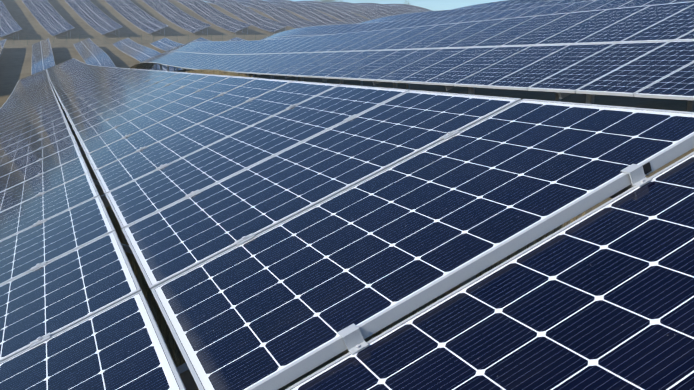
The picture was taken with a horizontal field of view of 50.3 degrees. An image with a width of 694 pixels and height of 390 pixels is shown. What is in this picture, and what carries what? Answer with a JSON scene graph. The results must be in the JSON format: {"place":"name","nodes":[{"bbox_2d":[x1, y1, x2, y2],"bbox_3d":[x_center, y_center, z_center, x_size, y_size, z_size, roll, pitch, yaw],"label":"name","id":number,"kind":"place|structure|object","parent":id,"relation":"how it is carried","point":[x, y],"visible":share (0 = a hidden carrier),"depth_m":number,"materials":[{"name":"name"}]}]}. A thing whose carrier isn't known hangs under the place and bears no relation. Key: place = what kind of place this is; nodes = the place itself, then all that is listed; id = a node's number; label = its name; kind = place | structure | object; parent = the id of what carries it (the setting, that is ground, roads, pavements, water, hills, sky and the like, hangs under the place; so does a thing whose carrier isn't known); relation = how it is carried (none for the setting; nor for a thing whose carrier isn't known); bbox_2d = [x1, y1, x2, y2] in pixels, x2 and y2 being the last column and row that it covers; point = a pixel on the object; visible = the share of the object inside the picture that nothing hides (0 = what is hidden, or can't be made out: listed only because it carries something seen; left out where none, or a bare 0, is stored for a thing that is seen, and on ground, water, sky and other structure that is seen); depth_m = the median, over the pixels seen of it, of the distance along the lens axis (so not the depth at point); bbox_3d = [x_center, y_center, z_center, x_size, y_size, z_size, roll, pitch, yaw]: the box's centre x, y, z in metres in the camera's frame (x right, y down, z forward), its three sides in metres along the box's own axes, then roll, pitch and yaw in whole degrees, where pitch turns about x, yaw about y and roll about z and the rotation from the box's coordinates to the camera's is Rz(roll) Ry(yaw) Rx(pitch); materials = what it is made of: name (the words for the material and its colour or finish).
{"place":"outdoors","nodes":[
{"label":"outdoors","id":0,"kind":"place"},
{"bbox_2d":[0,0,693,389],"bbox_3d":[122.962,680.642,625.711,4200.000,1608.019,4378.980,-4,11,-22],"label":"ground","id":1,"kind":"structure","parent":0,"point":[16,62],"depth_m":139.12,"materials":[{"name":"brown soil"}]},
{"bbox_2d":[0,39,6,56],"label":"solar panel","id":2,"kind":"object","parent":1,"relation":"on","point":[2,42],"visible":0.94,"depth_m":130.86,"materials":[{"name":"glass"}]},
{"bbox_2d":[0,0,21,39],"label":"solar panel rows","id":3,"kind":"object","parent":1,"relation":"on","point":[9,25],"visible":0.98,"depth_m":160.69,"materials":[{"name":"glass"}]},
{"bbox_2d":[22,0,74,38],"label":"solar panel rows","id":4,"kind":"object","parent":1,"relation":"on","point":[55,21],"visible":1,"depth_m":171.04,"materials":[{"name":"glass"}]},
{"bbox_2d":[65,0,122,34],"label":"solar panel rows","id":5,"kind":"object","parent":1,"relation":"on","point":[91,14],"visible":1,"depth_m":177.02,"materials":[{"name":"glass"}]},
{"bbox_2d":[2,34,257,44],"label":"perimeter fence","id":6,"kind":"object","parent":1,"relation":"on","point":[211,36],"visible":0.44,"depth_m":157.40,"materials":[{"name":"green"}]},
{"bbox_2d":[105,0,167,34],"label":"solar panel rows","id":7,"kind":"object","parent":1,"relation":"on","point":[132,13],"visible":0.98,"depth_m":182.91,"materials":[{"name":"glass"}]},
{"bbox_2d":[142,0,210,34],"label":"solar panel rows","id":8,"kind":"object","parent":1,"relation":"on","point":[183,20],"visible":1,"depth_m":188.93,"materials":[{"name":"glass"}]},
{"bbox_2d":[176,0,250,33],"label":"solar panel rows","id":9,"kind":"object","parent":1,"relation":"on","point":[211,14],"visible":0.96,"depth_m":194.90,"materials":[{"name":"glass"}]},
{"bbox_2d":[228,37,247,40],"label":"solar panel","id":10,"kind":"object","parent":1,"relation":"on","point":[236,39],"visible":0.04,"depth_m":155.79,"materials":[{"name":"glass"}]},
{"bbox_2d":[203,0,288,31],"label":"solar panel rows","id":11,"kind":"object","parent":1,"relation":"on","point":[244,13],"visible":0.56,"depth_m":201.28,"materials":[{"name":"glass"}]},
{"bbox_2d":[206,0,322,28],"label":"solar panel rows","id":12,"kind":"object","parent":1,"relation":"on","point":[279,14],"visible":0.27,"depth_m":208.78,"materials":[{"name":"glass"}]},
{"bbox_2d":[244,0,348,24],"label":"solar panel rows","id":13,"kind":"object","parent":1,"relation":"on","point":[306,12],"visible":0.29,"depth_m":216.24,"materials":[{"name":"glass"}]},
{"bbox_2d":[280,1,368,23],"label":"solar panel rows","id":14,"kind":"object","parent":1,"relation":"on","point":[344,15],"visible":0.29,"depth_m":222.31,"materials":[{"name":"glass"}]},
{"bbox_2d":[0,38,693,389],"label":"solar panel row","id":15,"kind":"object","parent":1,"relation":"on","point":[278,234],"visible":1,"depth_m":2.35,"materials":[{"name":"glass"}]},
{"bbox_2d":[106,69,590,367],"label":"grass tufts","id":16,"kind":"object","parent":1,"relation":"on","point":[165,328],"visible":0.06,"depth_m":6.20,"materials":[{"name":"green plant"}]},
{"bbox_2d":[311,2,387,19],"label":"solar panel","id":17,"kind":"object","parent":1,"relation":"on","point":[368,13],"visible":0.27,"depth_m":229.74,"materials":[{"name":"glass"}]},
{"bbox_2d":[189,0,553,42],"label":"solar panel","id":18,"kind":"object","parent":1,"relation":"on","point":[505,2],"visible":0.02,"depth_m":53.96,"materials":[{"name":"glass"}]},
{"bbox_2d":[150,0,593,51],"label":"solar panel row","id":19,"kind":"object","parent":1,"relation":"on","point":[165,44],"visible":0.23,"depth_m":46.57,"materials":[{"name":"glass"}]},
{"bbox_2d":[354,3,409,15],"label":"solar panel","id":20,"kind":"object","parent":1,"relation":"on","point":[388,10],"visible":0.21,"depth_m":236.38,"materials":[{"name":"glass"}]},
{"bbox_2d":[73,1,693,111],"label":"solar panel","id":21,"kind":"object","parent":1,"relation":"on","point":[646,51],"visible":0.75,"depth_m":13.08,"materials":[{"name":"glass"}]},
{"bbox_2d":[113,0,693,70],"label":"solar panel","id":22,"kind":"object","parent":1,"relation":"on","point":[135,50],"visible":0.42,"depth_m":33.19,"materials":[{"name":"glass"}]},
{"bbox_2d":[384,4,431,12],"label":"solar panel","id":23,"kind":"object","parent":1,"relation":"on","point":[411,8],"visible":0.21,"depth_m":242.76,"materials":[{"name":"glass"}]},
{"bbox_2d":[204,0,504,10],"label":"sky","id":24,"kind":"structure","parent":0,"point":[434,5],"materials":[{"name":"blue"}]}
]}

